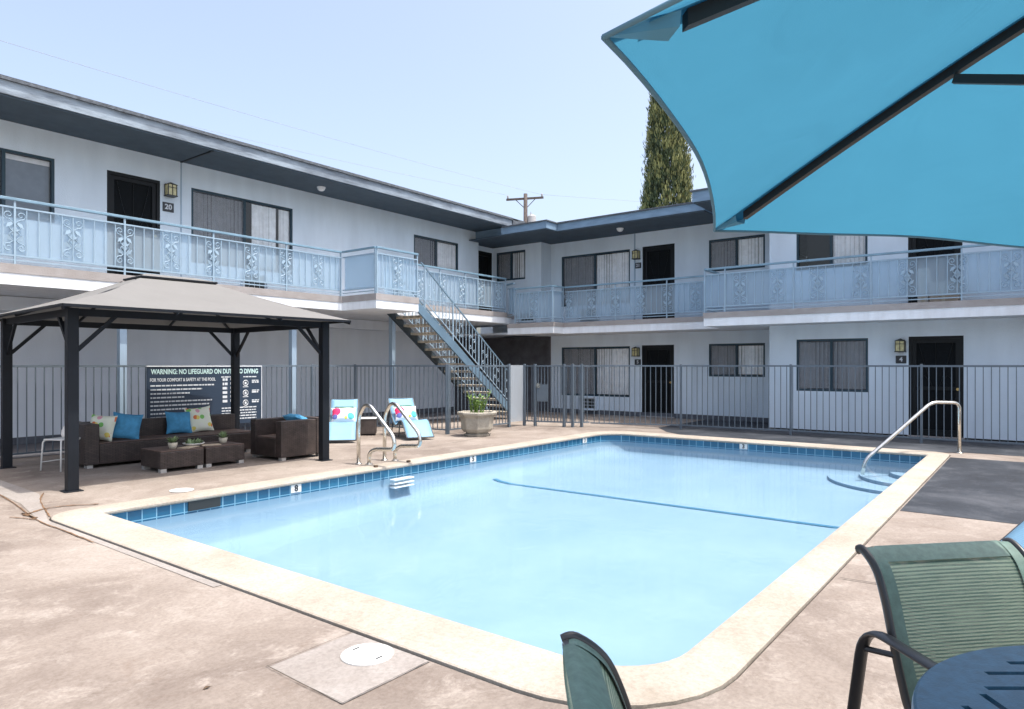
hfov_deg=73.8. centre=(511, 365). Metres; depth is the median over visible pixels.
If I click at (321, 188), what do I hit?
ceiling light
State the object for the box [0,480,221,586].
patched strip
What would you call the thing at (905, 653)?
patio chair
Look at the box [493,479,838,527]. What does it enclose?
depth line
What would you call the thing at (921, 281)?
cardboard box
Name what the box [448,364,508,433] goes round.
pool fence
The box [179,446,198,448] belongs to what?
place mat
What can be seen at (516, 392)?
pool gate
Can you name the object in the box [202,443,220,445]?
place mat
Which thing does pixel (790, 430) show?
pool fence
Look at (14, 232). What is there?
balcony railing
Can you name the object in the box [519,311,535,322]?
air conditioner
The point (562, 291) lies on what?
balcony railing
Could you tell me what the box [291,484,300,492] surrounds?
depth marker
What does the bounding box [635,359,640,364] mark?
number plate
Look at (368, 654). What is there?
skimmer cover
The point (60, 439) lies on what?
side stool
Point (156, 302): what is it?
gazebo
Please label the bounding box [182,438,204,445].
plant tray
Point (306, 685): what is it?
deck crack
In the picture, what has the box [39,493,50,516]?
deck crack
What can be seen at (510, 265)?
window
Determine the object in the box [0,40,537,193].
power line
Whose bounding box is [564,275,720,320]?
balcony railing
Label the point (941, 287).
cardboard box
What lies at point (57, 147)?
apartment building
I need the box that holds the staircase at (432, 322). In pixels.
[387,262,506,413]
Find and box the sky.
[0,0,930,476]
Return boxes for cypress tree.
[637,92,695,209]
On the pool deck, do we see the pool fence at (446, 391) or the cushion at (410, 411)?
the pool fence at (446, 391)
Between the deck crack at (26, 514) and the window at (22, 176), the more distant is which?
the window at (22, 176)
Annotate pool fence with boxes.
[0,364,353,455]
[354,364,447,433]
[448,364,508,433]
[590,364,1023,444]
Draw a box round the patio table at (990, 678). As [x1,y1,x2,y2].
[911,645,1023,708]
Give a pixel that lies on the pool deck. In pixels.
(84, 624)
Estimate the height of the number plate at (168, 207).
0.187 m
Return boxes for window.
[0,148,53,222]
[191,188,292,273]
[414,234,457,269]
[497,250,524,280]
[562,249,629,306]
[562,346,629,396]
[709,234,764,270]
[709,343,764,376]
[797,234,867,270]
[797,338,867,391]
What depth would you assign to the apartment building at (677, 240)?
17.76 m
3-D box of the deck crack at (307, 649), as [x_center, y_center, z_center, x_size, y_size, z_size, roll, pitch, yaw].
[-1.058,1.490,3.592,0.006,0.001,0.540,0,0,36]
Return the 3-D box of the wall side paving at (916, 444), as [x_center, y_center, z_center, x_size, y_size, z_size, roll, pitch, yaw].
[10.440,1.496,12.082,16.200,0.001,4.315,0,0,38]
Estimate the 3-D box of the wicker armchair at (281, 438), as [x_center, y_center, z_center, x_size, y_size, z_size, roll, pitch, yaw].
[-3.688,1.180,11.208,0.840,0.640,0.820,0,0,37]
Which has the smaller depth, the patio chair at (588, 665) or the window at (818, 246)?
the patio chair at (588, 665)
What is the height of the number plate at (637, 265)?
0.165 m
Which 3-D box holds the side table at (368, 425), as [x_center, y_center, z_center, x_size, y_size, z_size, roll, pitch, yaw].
[-3.105,1.300,14.685,0.380,0.340,0.380,0,0,-7]
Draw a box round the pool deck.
[0,408,1023,708]
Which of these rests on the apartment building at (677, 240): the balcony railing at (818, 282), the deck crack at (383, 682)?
the balcony railing at (818, 282)
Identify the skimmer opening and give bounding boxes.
[188,497,219,511]
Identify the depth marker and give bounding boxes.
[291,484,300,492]
[470,456,475,461]
[740,444,746,448]
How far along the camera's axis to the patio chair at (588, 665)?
1.43 m
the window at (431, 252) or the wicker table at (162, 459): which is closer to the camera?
the wicker table at (162, 459)
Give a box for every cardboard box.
[918,268,930,301]
[929,280,959,301]
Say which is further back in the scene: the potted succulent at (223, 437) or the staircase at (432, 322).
the staircase at (432, 322)
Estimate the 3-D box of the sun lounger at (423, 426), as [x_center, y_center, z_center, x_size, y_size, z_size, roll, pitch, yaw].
[-2.142,1.100,14.276,0.590,0.786,1.474,0,0,-26]
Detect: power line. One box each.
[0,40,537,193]
[166,120,503,194]
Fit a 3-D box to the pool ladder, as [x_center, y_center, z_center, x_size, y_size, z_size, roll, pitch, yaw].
[-1.867,1.190,10.323,0.875,1.239,0.630,0,0,38]
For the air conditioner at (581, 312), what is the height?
0.360 m
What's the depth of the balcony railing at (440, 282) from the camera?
18.96 m
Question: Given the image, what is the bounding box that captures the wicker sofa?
[79,413,250,468]
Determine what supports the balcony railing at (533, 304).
on the apartment building at (677, 240)
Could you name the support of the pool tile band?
attached to the pool shell
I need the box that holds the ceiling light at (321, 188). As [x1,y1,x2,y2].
[317,186,325,190]
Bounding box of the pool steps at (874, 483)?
[828,471,929,493]
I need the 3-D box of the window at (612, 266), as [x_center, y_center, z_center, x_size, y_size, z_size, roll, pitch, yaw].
[2.814,-2.590,21.264,2.410,2.080,0.912,0,0,38]
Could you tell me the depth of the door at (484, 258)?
22.44 m
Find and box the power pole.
[506,193,543,222]
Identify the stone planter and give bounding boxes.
[457,389,496,436]
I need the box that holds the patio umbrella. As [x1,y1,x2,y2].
[601,0,1023,247]
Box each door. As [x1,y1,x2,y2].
[107,170,159,275]
[478,250,491,310]
[641,345,673,417]
[643,243,674,318]
[907,335,964,438]
[908,237,961,302]
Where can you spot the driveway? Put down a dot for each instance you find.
(30, 447)
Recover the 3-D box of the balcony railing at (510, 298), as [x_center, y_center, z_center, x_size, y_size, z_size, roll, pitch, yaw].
[-0.031,-1.972,20.605,0.078,0.995,0.447,0,0,-26]
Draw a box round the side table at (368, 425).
[360,417,376,433]
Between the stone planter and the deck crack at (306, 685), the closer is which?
the deck crack at (306, 685)
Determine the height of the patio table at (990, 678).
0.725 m
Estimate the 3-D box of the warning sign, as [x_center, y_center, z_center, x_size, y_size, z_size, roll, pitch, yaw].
[-5.880,0.589,13.188,0.034,1.162,2.306,0,0,38]
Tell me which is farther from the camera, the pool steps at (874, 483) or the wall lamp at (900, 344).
the wall lamp at (900, 344)
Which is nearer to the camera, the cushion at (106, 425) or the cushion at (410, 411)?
the cushion at (106, 425)
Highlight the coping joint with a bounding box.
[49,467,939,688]
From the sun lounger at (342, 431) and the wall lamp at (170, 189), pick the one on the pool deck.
the sun lounger at (342, 431)
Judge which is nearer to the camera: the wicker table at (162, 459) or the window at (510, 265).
the wicker table at (162, 459)
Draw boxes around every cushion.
[90,414,117,440]
[112,412,143,438]
[165,412,191,433]
[184,406,213,431]
[283,414,306,419]
[331,408,355,421]
[393,406,417,420]
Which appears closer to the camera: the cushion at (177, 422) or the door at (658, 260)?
the cushion at (177, 422)
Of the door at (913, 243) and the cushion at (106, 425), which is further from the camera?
the door at (913, 243)
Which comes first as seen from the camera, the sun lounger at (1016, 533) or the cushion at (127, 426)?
the sun lounger at (1016, 533)
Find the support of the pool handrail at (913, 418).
on the pool deck
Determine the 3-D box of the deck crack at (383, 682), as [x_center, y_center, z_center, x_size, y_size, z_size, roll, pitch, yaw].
[-0.584,1.490,3.226,0.008,0.001,0.540,0,0,38]
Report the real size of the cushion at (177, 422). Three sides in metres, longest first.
0.420 x 0.380 x 0.168 m
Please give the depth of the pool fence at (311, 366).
12.12 m
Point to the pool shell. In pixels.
(620, 582)
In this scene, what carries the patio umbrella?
on the pool deck
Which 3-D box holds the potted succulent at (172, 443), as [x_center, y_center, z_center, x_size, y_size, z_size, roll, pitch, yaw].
[-4.889,1.099,9.824,0.191,0.198,0.210,0,0,38]
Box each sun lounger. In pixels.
[329,398,358,440]
[387,397,433,438]
[999,520,1023,547]
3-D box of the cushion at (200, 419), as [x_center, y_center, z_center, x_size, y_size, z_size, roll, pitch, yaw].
[-5.352,0.930,11.669,0.168,0.440,0.440,-19,-8,41]
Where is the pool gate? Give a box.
[507,364,589,426]
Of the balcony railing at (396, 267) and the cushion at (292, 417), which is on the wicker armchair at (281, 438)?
the cushion at (292, 417)
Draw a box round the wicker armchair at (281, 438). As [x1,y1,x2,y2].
[251,416,318,460]
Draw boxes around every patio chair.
[560,631,631,708]
[847,537,1023,708]
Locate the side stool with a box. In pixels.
[40,437,84,471]
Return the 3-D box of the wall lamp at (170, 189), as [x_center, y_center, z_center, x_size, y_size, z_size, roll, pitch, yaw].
[-6.910,-3.560,13.816,0.190,0.290,0.210,0,0,38]
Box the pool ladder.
[355,402,421,488]
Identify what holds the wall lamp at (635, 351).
attached to the apartment building at (677, 240)
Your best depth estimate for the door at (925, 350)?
14.11 m
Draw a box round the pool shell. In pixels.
[138,441,915,689]
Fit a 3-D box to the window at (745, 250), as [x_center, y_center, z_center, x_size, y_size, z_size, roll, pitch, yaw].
[6.276,-2.935,18.598,1.510,1.370,0.912,0,0,38]
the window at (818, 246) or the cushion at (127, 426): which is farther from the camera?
the window at (818, 246)
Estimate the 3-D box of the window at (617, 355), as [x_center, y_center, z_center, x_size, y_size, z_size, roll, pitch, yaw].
[2.814,0.245,21.264,2.410,2.010,0.912,0,0,38]
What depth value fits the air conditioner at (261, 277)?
15.35 m
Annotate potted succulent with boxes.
[166,436,178,448]
[219,431,227,442]
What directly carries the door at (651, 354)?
in the apartment building at (677, 240)
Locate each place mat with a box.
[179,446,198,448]
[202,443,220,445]
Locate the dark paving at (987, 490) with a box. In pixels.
[900,457,1023,523]
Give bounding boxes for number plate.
[163,202,173,212]
[635,262,640,268]
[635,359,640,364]
[896,356,905,362]
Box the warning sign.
[146,366,261,422]
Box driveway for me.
[0,409,530,459]
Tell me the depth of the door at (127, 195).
13.41 m
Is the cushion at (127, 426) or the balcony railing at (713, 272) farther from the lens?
the balcony railing at (713, 272)
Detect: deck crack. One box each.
[0,494,92,541]
[21,503,98,517]
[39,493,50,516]
[267,665,342,702]
[270,632,350,664]
[343,661,427,702]
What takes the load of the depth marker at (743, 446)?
attached to the pool tile band
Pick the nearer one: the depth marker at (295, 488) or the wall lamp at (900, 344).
the depth marker at (295, 488)
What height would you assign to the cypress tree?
15.624 m
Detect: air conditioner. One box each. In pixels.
[240,272,268,288]
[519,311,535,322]
[578,307,598,318]
[578,397,597,410]
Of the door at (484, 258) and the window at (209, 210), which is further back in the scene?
the door at (484, 258)
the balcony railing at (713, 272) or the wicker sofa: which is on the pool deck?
the wicker sofa
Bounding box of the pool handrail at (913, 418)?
[861,401,962,474]
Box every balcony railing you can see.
[0,195,341,295]
[342,246,375,293]
[376,246,418,297]
[384,259,505,311]
[507,283,514,316]
[514,285,552,323]
[553,285,563,322]
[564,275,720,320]
[704,244,1023,312]
[706,270,721,311]
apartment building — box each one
[0,74,518,445]
[439,188,1023,440]
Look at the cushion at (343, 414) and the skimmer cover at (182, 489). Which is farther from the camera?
the cushion at (343, 414)
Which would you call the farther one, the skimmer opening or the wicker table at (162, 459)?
the wicker table at (162, 459)
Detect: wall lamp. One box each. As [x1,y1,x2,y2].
[164,182,177,197]
[632,249,639,259]
[632,347,639,355]
[894,338,905,351]
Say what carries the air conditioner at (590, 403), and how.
attached to the apartment building at (677, 240)
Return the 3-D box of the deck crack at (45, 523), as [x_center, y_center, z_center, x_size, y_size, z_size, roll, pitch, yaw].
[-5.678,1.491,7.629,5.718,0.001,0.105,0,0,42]
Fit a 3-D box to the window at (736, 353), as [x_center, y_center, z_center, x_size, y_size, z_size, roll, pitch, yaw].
[6.276,-0.085,18.598,1.510,1.390,0.912,0,0,38]
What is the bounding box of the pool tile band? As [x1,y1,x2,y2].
[110,435,924,522]
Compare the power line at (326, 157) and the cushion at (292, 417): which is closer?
the cushion at (292, 417)
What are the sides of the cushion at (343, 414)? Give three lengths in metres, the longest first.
0.500 x 0.340 x 0.208 m
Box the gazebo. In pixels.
[0,274,350,492]
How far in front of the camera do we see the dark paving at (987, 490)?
8.01 m
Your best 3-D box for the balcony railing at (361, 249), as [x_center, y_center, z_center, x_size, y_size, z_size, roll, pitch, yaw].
[-3.480,-2.125,15.525,1.140,1.050,0.078,0,0,38]
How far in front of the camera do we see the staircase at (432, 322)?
17.61 m
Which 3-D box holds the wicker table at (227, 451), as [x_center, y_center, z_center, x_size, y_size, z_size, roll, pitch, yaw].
[-4.540,1.349,10.413,0.620,0.302,0.620,0,0,37]
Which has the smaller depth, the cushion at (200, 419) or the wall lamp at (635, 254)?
the cushion at (200, 419)
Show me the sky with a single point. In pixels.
(528, 95)
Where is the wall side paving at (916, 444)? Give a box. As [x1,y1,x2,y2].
[659,420,1023,455]
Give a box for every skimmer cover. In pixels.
[169,488,193,491]
[341,643,393,665]
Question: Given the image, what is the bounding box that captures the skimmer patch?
[270,633,429,703]
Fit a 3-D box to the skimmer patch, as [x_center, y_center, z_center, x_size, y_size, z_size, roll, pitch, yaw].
[-0.818,1.496,3.412,0.600,0.001,0.548,0,0,38]
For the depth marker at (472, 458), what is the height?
0.100 m
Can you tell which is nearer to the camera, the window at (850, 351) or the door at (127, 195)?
the door at (127, 195)
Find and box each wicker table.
[141,444,203,472]
[199,441,243,467]
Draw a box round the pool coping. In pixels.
[51,431,949,708]
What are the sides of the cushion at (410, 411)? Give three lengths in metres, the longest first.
0.500 x 0.340 x 0.208 m
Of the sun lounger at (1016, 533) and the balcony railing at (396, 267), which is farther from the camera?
the balcony railing at (396, 267)
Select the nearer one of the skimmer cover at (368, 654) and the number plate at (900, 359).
the skimmer cover at (368, 654)
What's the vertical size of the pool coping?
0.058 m

